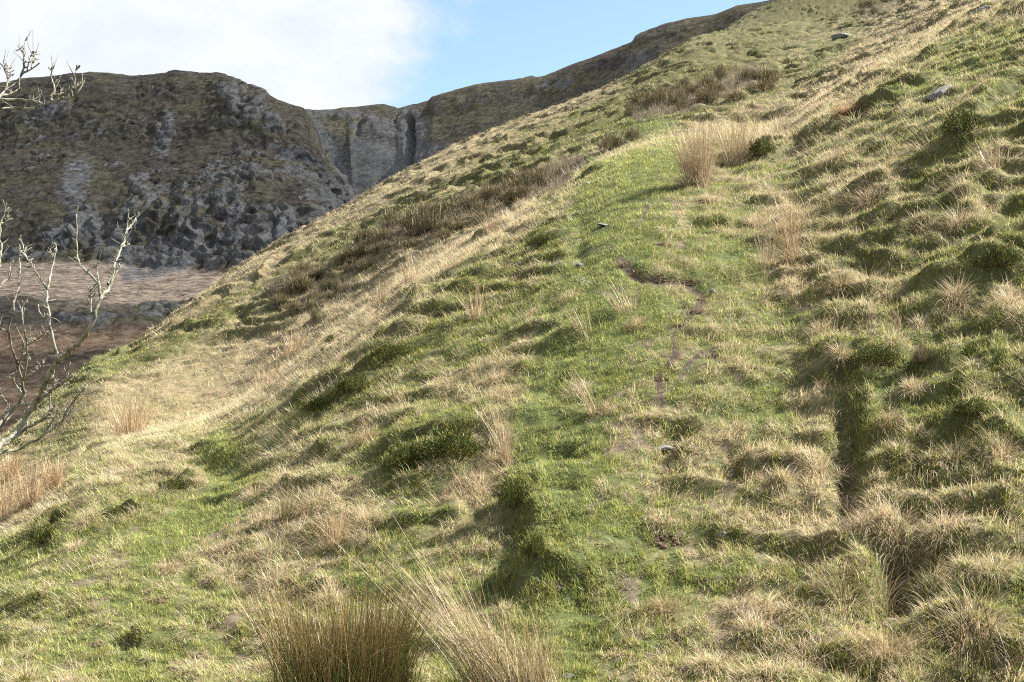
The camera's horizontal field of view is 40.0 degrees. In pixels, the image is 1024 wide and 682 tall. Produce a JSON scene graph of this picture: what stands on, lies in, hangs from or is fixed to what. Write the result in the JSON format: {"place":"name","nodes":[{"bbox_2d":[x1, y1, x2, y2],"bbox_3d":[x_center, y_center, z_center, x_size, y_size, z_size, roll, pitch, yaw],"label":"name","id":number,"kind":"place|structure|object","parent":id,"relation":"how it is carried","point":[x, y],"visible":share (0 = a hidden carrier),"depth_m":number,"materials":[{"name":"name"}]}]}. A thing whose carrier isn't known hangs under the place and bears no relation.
{"place":"outdoors","nodes":[
{"label":"outdoors","id":0,"kind":"place"},
{"bbox_2d":[0,70,357,436],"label":"mountain","id":1,"kind":"structure","parent":0,"point":[210,177],"depth_m":414.58,"materials":[{"name":"stone"}]},
{"bbox_2d":[0,0,767,109],"label":"sky","id":2,"kind":"structure","parent":0,"point":[307,54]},
{"bbox_2d":[0,0,1023,681],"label":"hillside","id":3,"kind":"structure","parent":0,"point":[776,12],"depth_m":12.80,"materials":[{"name":"plant"}]},
{"bbox_2d":[0,444,32,484],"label":"rush clump","id":4,"kind":"object","parent":3,"relation":"on","point":[10,471],"visible":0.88,"depth_m":29.38,"materials":[{"name":"beige plant"}]},
{"bbox_2d":[0,459,33,524],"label":"rush clump","id":5,"kind":"object","parent":3,"relation":"on","point":[3,505],"visible":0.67,"depth_m":15.81,"materials":[{"name":"beige plant"}]},
{"bbox_2d":[6,451,54,512],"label":"rush clump","id":6,"kind":"object","parent":3,"relation":"on","point":[30,498],"visible":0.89,"depth_m":15.35,"materials":[{"name":"beige plant"}]},
{"bbox_2d":[23,520,60,543],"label":"bilberry bush","id":7,"kind":"object","parent":3,"relation":"on","point":[47,528],"visible":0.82,"depth_m":12.29,"materials":[{"name":"green plant"}]},
{"bbox_2d":[32,451,74,495],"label":"rush clump","id":8,"kind":"object","parent":3,"relation":"on","point":[54,480],"visible":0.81,"depth_m":15.54,"materials":[{"name":"beige plant"}]},
{"bbox_2d":[0,29,139,454],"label":"bare tree","id":9,"kind":"object","parent":3,"relation":"on","point":[21,427],"visible":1,"depth_m":7.19,"materials":[{"name":"grey plant"}]},
{"bbox_2d":[58,495,109,533],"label":"grass tussock","id":10,"kind":"object","parent":3,"relation":"on","point":[85,521],"depth_m":12.34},
{"bbox_2d":[92,505,131,517],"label":"bilberry bush","id":11,"kind":"object","parent":3,"relation":"on","point":[118,509],"visible":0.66,"depth_m":12.48,"materials":[{"name":"green plant"}]},
{"bbox_2d":[98,387,165,437],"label":"rush clump","id":12,"kind":"object","parent":3,"relation":"on","point":[129,429],"visible":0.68,"depth_m":28.50,"materials":[{"name":"beige plant"}]},
{"bbox_2d":[143,554,183,575],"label":"grass tussock","id":13,"kind":"object","parent":3,"relation":"on","point":[164,566],"depth_m":10.68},
{"bbox_2d":[155,476,200,489],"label":"bilberry bush","id":14,"kind":"object","parent":3,"relation":"on","point":[177,482],"visible":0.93,"depth_m":13.56,"materials":[{"name":"green plant"}]},
{"bbox_2d":[200,530,239,558],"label":"grass tussock","id":15,"kind":"object","parent":3,"relation":"on","point":[218,547],"depth_m":11.03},
{"bbox_2d":[229,475,271,505],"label":"grass tussock","id":16,"kind":"object","parent":3,"relation":"on","point":[253,490],"depth_m":12.54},
{"bbox_2d":[239,352,288,392],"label":"rush clump","id":17,"kind":"object","parent":3,"relation":"on","point":[266,378],"visible":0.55,"depth_m":21.20,"materials":[{"name":"beige plant"}]},
{"bbox_2d":[238,554,299,598],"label":"grass tussock","id":18,"kind":"object","parent":3,"relation":"on","point":[269,579],"depth_m":10.03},
{"bbox_2d":[270,290,296,305],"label":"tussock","id":19,"kind":"object","parent":3,"relation":"on","point":[278,298],"visible":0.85,"depth_m":42.09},
{"bbox_2d":[265,468,318,521],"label":"rush clump","id":20,"kind":"object","parent":3,"relation":"on","point":[283,513],"visible":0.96,"depth_m":11.31,"materials":[{"name":"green plant"}]},
{"bbox_2d":[278,322,316,357],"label":"rush clump","id":21,"kind":"object","parent":3,"relation":"on","point":[297,347],"visible":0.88,"depth_m":35.22,"materials":[{"name":"beige plant"}]},
{"bbox_2d":[278,478,333,518],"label":"grass tussock","id":22,"kind":"object","parent":3,"relation":"on","point":[312,500],"depth_m":11.42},
{"bbox_2d":[291,395,334,410],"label":"bilberry bush","id":23,"kind":"object","parent":3,"relation":"on","point":[315,401],"visible":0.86,"depth_m":14.73,"materials":[{"name":"green plant"}]},
{"bbox_2d":[311,493,364,551],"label":"rush clump","id":24,"kind":"object","parent":3,"relation":"on","point":[342,533],"visible":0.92,"depth_m":10.49,"materials":[{"name":"beige plant"}]},
{"bbox_2d":[195,558,485,681],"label":"rush clump","id":25,"kind":"object","parent":3,"relation":"on","point":[378,664],"visible":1,"depth_m":7.62,"materials":[{"name":"plant"}]},
{"bbox_2d":[330,372,370,392],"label":"bilberry bush","id":26,"kind":"object","parent":3,"relation":"on","point":[351,384],"visible":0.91,"depth_m":14.58,"materials":[{"name":"green plant"}]},
{"bbox_2d":[341,242,375,257],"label":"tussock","id":27,"kind":"object","parent":3,"relation":"on","point":[361,250],"visible":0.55,"depth_m":44.01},
{"bbox_2d":[341,420,384,448],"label":"grass tussock","id":28,"kind":"object","parent":3,"relation":"on","point":[365,436],"depth_m":12.65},
{"bbox_2d":[346,223,379,241],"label":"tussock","id":29,"kind":"object","parent":3,"relation":"on","point":[360,234],"visible":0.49,"depth_m":46.09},
{"bbox_2d":[353,255,376,270],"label":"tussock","id":30,"kind":"object","parent":3,"relation":"on","point":[364,262],"visible":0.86,"depth_m":41.69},
{"bbox_2d":[359,273,397,310],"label":"rush clump","id":31,"kind":"object","parent":3,"relation":"on","point":[382,294],"visible":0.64,"depth_m":21.39,"materials":[{"name":"beige plant"}]},
{"bbox_2d":[370,228,394,242],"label":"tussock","id":32,"kind":"object","parent":3,"relation":"on","point":[380,233],"visible":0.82,"depth_m":44.54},
{"bbox_2d":[375,208,405,226],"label":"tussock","id":33,"kind":"object","parent":3,"relation":"on","point":[391,216],"visible":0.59,"depth_m":47.20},
{"bbox_2d":[370,340,416,359],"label":"bilberry bush","id":34,"kind":"object","parent":3,"relation":"on","point":[392,351],"visible":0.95,"depth_m":15.02,"materials":[{"name":"green plant"}]},
{"bbox_2d":[382,437,430,472],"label":"bilberry bush","id":35,"kind":"object","parent":3,"relation":"on","point":[403,450],"visible":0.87,"depth_m":11.48,"materials":[{"name":"green plant"}]},
{"bbox_2d":[393,236,421,248],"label":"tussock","id":36,"kind":"object","parent":3,"relation":"on","point":[411,242],"visible":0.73,"depth_m":40.91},
{"bbox_2d":[397,244,429,284],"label":"rush clump","id":37,"kind":"object","parent":3,"relation":"on","point":[407,271],"visible":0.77,"depth_m":21.36,"materials":[{"name":"beige plant"}]},
{"bbox_2d":[392,196,453,236],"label":"heather bush","id":38,"kind":"object","parent":3,"relation":"on","point":[424,214],"visible":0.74,"depth_m":42.45,"materials":[{"name":"plant"}]},
{"bbox_2d":[292,502,592,681],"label":"rush clump","id":39,"kind":"object","parent":3,"relation":"on","point":[494,670],"visible":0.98,"depth_m":7.67,"materials":[{"name":"plant"}]},
{"bbox_2d":[415,426,480,460],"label":"bilberry bush","id":40,"kind":"object","parent":3,"relation":"on","point":[463,446],"visible":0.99,"depth_m":11.40,"materials":[{"name":"green plant"}]},
{"bbox_2d":[436,213,466,232],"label":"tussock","id":41,"kind":"object","parent":3,"relation":"on","point":[446,222],"visible":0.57,"depth_m":39.87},
{"bbox_2d":[427,456,500,506],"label":"grass tussock","id":42,"kind":"object","parent":3,"relation":"on","point":[476,486],"depth_m":10.80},
{"bbox_2d":[447,193,485,211],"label":"heather bush","id":43,"kind":"object","parent":3,"relation":"on","point":[465,202],"visible":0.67,"depth_m":42.68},
{"bbox_2d":[451,281,488,320],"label":"rush clump","id":44,"kind":"object","parent":3,"relation":"on","point":[474,312],"visible":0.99,"depth_m":15.34,"materials":[{"name":"beige plant"}]},
{"bbox_2d":[471,208,498,225],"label":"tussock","id":45,"kind":"object","parent":3,"relation":"on","point":[483,217],"visible":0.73,"depth_m":37.63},
{"bbox_2d":[475,183,505,199],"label":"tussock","id":46,"kind":"object","parent":3,"relation":"on","point":[490,190],"visible":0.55,"depth_m":43.01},
{"bbox_2d":[480,363,512,385],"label":"grass tussock","id":47,"kind":"object","parent":3,"relation":"on","point":[493,376],"depth_m":12.94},
{"bbox_2d":[475,395,520,466],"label":"rush clump","id":48,"kind":"object","parent":3,"relation":"on","point":[502,454],"visible":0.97,"depth_m":11.14,"materials":[{"name":"beige plant"}]},
{"bbox_2d":[492,184,526,205],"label":"heather bush","id":49,"kind":"object","parent":3,"relation":"on","point":[511,198],"visible":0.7,"depth_m":39.82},
{"bbox_2d":[496,174,535,190],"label":"heather bush","id":50,"kind":"object","parent":3,"relation":"on","point":[509,184],"visible":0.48,"depth_m":42.12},
{"bbox_2d":[498,475,535,508],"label":"bilberry bush","id":51,"kind":"object","parent":3,"relation":"on","point":[510,486],"visible":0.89,"depth_m":10.20,"materials":[{"name":"green plant"}]},
{"bbox_2d":[503,182,543,196],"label":"heather bush","id":52,"kind":"object","parent":3,"relation":"on","point":[522,188],"visible":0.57,"depth_m":39.75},
{"bbox_2d":[519,529,545,557],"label":"bilberry bush","id":53,"kind":"object","parent":3,"relation":"on","point":[534,541],"visible":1,"depth_m":9.22,"materials":[{"name":"green plant"}]},
{"bbox_2d":[528,167,550,187],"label":"heather bush","id":54,"kind":"object","parent":3,"relation":"on","point":[537,178],"visible":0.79,"depth_m":40.57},
{"bbox_2d":[526,232,554,246],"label":"bilberry bush","id":55,"kind":"object","parent":3,"relation":"on","point":[539,242],"visible":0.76,"depth_m":17.61,"materials":[{"name":"green plant"}]},
{"bbox_2d":[557,288,592,338],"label":"rush clump","id":56,"kind":"object","parent":3,"relation":"on","point":[582,333],"visible":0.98,"depth_m":13.33,"materials":[{"name":"beige plant"}]},
{"bbox_2d":[557,375,600,402],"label":"grass tussock","id":57,"kind":"object","parent":3,"relation":"on","point":[575,390],"depth_m":12.06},
{"bbox_2d":[562,364,603,415],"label":"rush clump","id":58,"kind":"object","parent":3,"relation":"on","point":[588,407],"visible":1,"depth_m":11.57,"materials":[{"name":"beige plant"}]},
{"bbox_2d":[595,128,624,150],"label":"heather bush","id":59,"kind":"object","parent":3,"relation":"on","point":[611,142],"visible":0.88,"depth_m":41.49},
{"bbox_2d":[600,272,637,315],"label":"rush clump","id":60,"kind":"object","parent":3,"relation":"on","point":[622,306],"visible":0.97,"depth_m":13.65,"materials":[{"name":"beige plant"}]},
{"bbox_2d":[617,122,641,142],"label":"heather bush","id":61,"kind":"object","parent":3,"relation":"on","point":[629,133],"visible":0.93,"depth_m":41.49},
{"bbox_2d":[641,84,677,104],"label":"heather bush","id":62,"kind":"object","parent":3,"relation":"on","point":[658,94],"visible":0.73,"depth_m":51.45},
{"bbox_2d":[634,581,689,620],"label":"grass tussock","id":63,"kind":"object","parent":3,"relation":"on","point":[662,606],"depth_m":8.66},
{"bbox_2d":[645,531,679,548],"bbox_3d":[1.045,1.337,9.514,0.340,0.151,0.269,4,-6,-36],"label":"soil clod","id":64,"kind":"object","parent":3,"relation":"on","point":[662,537],"visible":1,"depth_m":9.51,"materials":[{"name":"brown soil"}]},
{"bbox_2d":[640,102,746,189],"bbox_3d":[2.383,-2.554,18.508,1.653,1.305,1.581,0,-5,0],"label":"rush clump","id":65,"kind":"object","parent":3,"relation":"on","point":[698,175],"visible":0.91,"depth_m":18.40,"materials":[{"name":"beige plant"}]},
{"bbox_2d":[693,84,720,102],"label":"heather bush","id":66,"kind":"object","parent":3,"relation":"on","point":[705,94],"visible":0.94,"depth_m":49.59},
{"bbox_2d":[708,61,729,78],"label":"heather bush","id":67,"kind":"object","parent":3,"relation":"on","point":[717,70],"visible":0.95,"depth_m":57.21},
{"bbox_2d":[713,90,748,100],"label":"heather bush","id":68,"kind":"object","parent":3,"relation":"on","point":[731,95],"visible":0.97,"depth_m":49.50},
{"bbox_2d":[704,109,768,167],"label":"rush clump","id":69,"kind":"object","parent":3,"relation":"on","point":[736,159],"visible":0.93,"depth_m":20.31,"materials":[{"name":"beige plant"}]},
{"bbox_2d":[734,67,758,80],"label":"heather bush","id":70,"kind":"object","parent":3,"relation":"on","point":[746,74],"visible":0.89,"depth_m":55.11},
{"bbox_2d":[738,207,768,227],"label":"grass tussock","id":71,"kind":"object","parent":3,"relation":"on","point":[757,221],"depth_m":16.21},
{"bbox_2d":[737,134,775,156],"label":"bilberry bush","id":72,"kind":"object","parent":3,"relation":"on","point":[761,143],"visible":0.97,"depth_m":20.20,"materials":[{"name":"green plant"}]},
{"bbox_2d":[746,78,775,91],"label":"heather bush","id":73,"kind":"object","parent":3,"relation":"on","point":[761,85],"visible":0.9,"depth_m":52.32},
{"bbox_2d":[749,65,784,82],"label":"heather bush","id":74,"kind":"object","parent":3,"relation":"on","point":[771,73],"visible":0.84,"depth_m":55.02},
{"bbox_2d":[753,226,780,266],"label":"rush clump","id":75,"kind":"object","parent":3,"relation":"on","point":[773,248],"visible":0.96,"depth_m":14.66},
{"bbox_2d":[764,105,800,134],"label":"rush clump","id":76,"kind":"object","parent":3,"relation":"on","point":[779,125],"visible":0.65,"depth_m":24.18,"materials":[{"name":"beige plant"}]},
{"bbox_2d":[739,173,828,266],"bbox_3d":[2.863,-1.317,14.511,1.137,1.172,0.802,-1,-5,15],"label":"rush clump","id":77,"kind":"object","parent":3,"relation":"on","point":[794,242],"visible":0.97,"depth_m":14.54,"materials":[{"name":"beige plant"}]},
{"bbox_2d":[758,202,817,239],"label":"grass tussock","id":78,"kind":"object","parent":3,"relation":"on","point":[792,226],"depth_m":15.49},
{"bbox_2d":[771,622,847,671],"bbox_3d":[1.678,1.734,7.962,0.551,0.352,0.469,0,-5,0],"label":"grass tussock","id":79,"kind":"object","parent":3,"relation":"on","point":[801,654],"depth_m":7.94,"materials":[{"name":"plant"}]},
{"bbox_2d":[801,316,838,338],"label":"grass tussock","id":80,"kind":"object","parent":3,"relation":"on","point":[815,325],"depth_m":12.56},
{"bbox_2d":[791,435,852,490],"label":"grass tussock","id":81,"kind":"object","parent":3,"relation":"on","point":[821,469],"depth_m":10.26,"materials":[{"name":"plant"}]},
{"bbox_2d":[803,143,850,177],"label":"grass tussock","id":82,"kind":"object","parent":3,"relation":"on","point":[829,156],"depth_m":17.85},
{"bbox_2d":[816,263,859,300],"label":"grass tussock","id":83,"kind":"object","parent":3,"relation":"on","point":[842,283],"depth_m":13.24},
{"bbox_2d":[821,336,855,370],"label":"grass tussock","id":84,"kind":"object","parent":3,"relation":"on","point":[834,350],"depth_m":11.67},
{"bbox_2d":[821,91,862,120],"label":"grass tussock","id":85,"kind":"object","parent":3,"relation":"on","point":[849,109],"depth_m":20.70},
{"bbox_2d":[800,553,890,623],"bbox_3d":[2.025,1.502,8.539,0.627,0.567,0.671,0,-5,0],"label":"grass tussock","id":86,"kind":"object","parent":3,"relation":"on","point":[841,596],"depth_m":8.53,"materials":[{"name":"plant"}]},
{"bbox_2d":[840,179,891,213],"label":"grass tussock","id":87,"kind":"object","parent":3,"relation":"on","point":[866,197],"depth_m":15.39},
{"bbox_2d":[833,497,903,542],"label":"grass tussock","id":88,"kind":"object","parent":3,"relation":"on","point":[865,520],"depth_m":9.24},
{"bbox_2d":[812,509,927,619],"bbox_3d":[2.251,1.480,8.686,0.942,1.003,0.890,0,-5,0],"label":"grass tussock","id":89,"kind":"object","parent":3,"relation":"on","point":[886,589],"depth_m":8.67,"materials":[{"name":"plant"}]},
{"bbox_2d":[851,340,907,365],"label":"bilberry bush","id":90,"kind":"object","parent":3,"relation":"on","point":[887,354],"visible":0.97,"depth_m":11.33,"materials":[{"name":"green plant"}]},
{"bbox_2d":[833,606,938,680],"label":"grass tussock","id":91,"kind":"object","parent":3,"relation":"on","point":[879,643],"depth_m":7.74,"materials":[{"name":"plant"}]},
{"bbox_2d":[870,398,908,432],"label":"grass tussock","id":92,"kind":"object","parent":3,"relation":"on","point":[891,416],"depth_m":10.60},
{"bbox_2d":[844,464,940,586],"bbox_3d":[2.491,1.232,9.222,0.806,0.972,0.782,0,-5,0],"label":"grass tussock","id":93,"kind":"object","parent":3,"relation":"on","point":[894,513],"depth_m":9.18,"materials":[{"name":"plant"}]},
{"bbox_2d":[891,373,931,401],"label":"grass tussock","id":94,"kind":"object","parent":3,"relation":"on","point":[915,387],"depth_m":10.99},
{"bbox_2d":[896,205,942,237],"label":"grass tussock","id":95,"kind":"object","parent":3,"relation":"on","point":[928,212],"depth_m":14.02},
{"bbox_2d":[910,340,941,363],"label":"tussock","id":96,"kind":"object","parent":3,"relation":"on","point":[917,356],"visible":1,"depth_m":11.30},
{"bbox_2d":[896,551,969,617],"bbox_3d":[2.548,1.564,8.628,0.520,0.616,0.558,3,-6,-36],"label":"grass tussock","id":97,"kind":"object","parent":3,"relation":"on","point":[934,586],"depth_m":8.60,"materials":[{"name":"plant"}]},
{"bbox_2d":[926,84,951,100],"bbox_3d":[5.825,-3.367,19.094,0.436,0.146,0.291,-35,10,-10],"label":"stone","id":98,"kind":"object","parent":3,"relation":"on","point":[940,92],"visible":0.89,"depth_m":18.99,"materials":[{"name":"stone"}]},
{"bbox_2d":[907,500,973,564],"bbox_3d":[2.764,1.202,9.032,0.548,0.520,0.542,0,-5,0],"label":"grass tussock","id":99,"kind":"object","parent":3,"relation":"on","point":[943,522],"depth_m":9.01,"materials":[{"name":"plant"}]},
{"bbox_2d":[926,272,984,318],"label":"grass tussock","id":100,"kind":"object","parent":3,"relation":"on","point":[955,295],"depth_m":12.12,"materials":[{"name":"plant"}]},
{"bbox_2d":[931,431,981,470],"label":"grass tussock","id":101,"kind":"object","parent":3,"relation":"on","point":[957,451],"depth_m":9.91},
{"bbox_2d":[929,199,985,234],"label":"grass tussock","id":102,"kind":"object","parent":3,"relation":"on","point":[957,216],"depth_m":13.76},
{"bbox_2d":[908,563,1022,677],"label":"grass tussock","id":103,"kind":"object","parent":3,"relation":"on","point":[972,620],"depth_m":7.83,"materials":[{"name":"plant"}]},
{"bbox_2d":[930,597,1000,681],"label":"rush clump","id":104,"kind":"object","parent":3,"relation":"on","point":[973,653],"visible":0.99,"depth_m":7.49,"materials":[{"name":"plant"}]},
{"bbox_2d":[940,107,991,132],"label":"bilberry bush","id":105,"kind":"object","parent":3,"relation":"on","point":[963,121],"visible":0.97,"depth_m":16.06,"materials":[{"name":"green plant"}]},
{"bbox_2d":[936,395,1010,415],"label":"bilberry bush","id":106,"kind":"object","parent":3,"relation":"on","point":[966,404],"visible":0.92,"depth_m":10.20,"materials":[{"name":"green plant"}]},
{"bbox_2d":[943,539,1023,591],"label":"grass tussock","id":107,"kind":"object","parent":3,"relation":"on","point":[990,564],"depth_m":8.54,"materials":[{"name":"plant"}]},
{"bbox_2d":[947,589,1023,681],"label":"rush clump","id":108,"kind":"object","parent":3,"relation":"on","point":[996,670],"visible":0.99,"depth_m":7.45,"materials":[{"name":"plant"}]},
{"bbox_2d":[963,125,1016,174],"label":"rush clump","id":109,"kind":"object","parent":3,"relation":"on","point":[988,163],"visible":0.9,"depth_m":14.78,"materials":[{"name":"beige plant"}]},
{"bbox_2d":[963,633,1023,656],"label":"bilberry bush","id":110,"kind":"object","parent":3,"relation":"on","point":[1010,642],"visible":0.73,"depth_m":7.64,"materials":[{"name":"green plant"}]},
{"bbox_2d":[970,243,1023,266],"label":"bilberry bush","id":111,"kind":"object","parent":3,"relation":"on","point":[1013,253],"visible":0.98,"depth_m":12.34,"materials":[{"name":"green plant"}]},
{"bbox_2d":[975,426,1023,466],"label":"grass tussock","id":112,"kind":"object","parent":3,"relation":"on","point":[1007,453],"depth_m":9.80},
{"bbox_2d":[978,273,1023,308],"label":"grass tussock","id":113,"kind":"object","parent":3,"relation":"on","point":[1008,297],"depth_m":11.86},
{"bbox_2d":[305,0,772,195],"bbox_3d":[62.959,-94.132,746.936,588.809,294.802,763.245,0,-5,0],"label":"ridge","id":114,"kind":"structure","parent":0,"point":[367,147],"depth_m":749.94,"materials":[{"name":"stone"}]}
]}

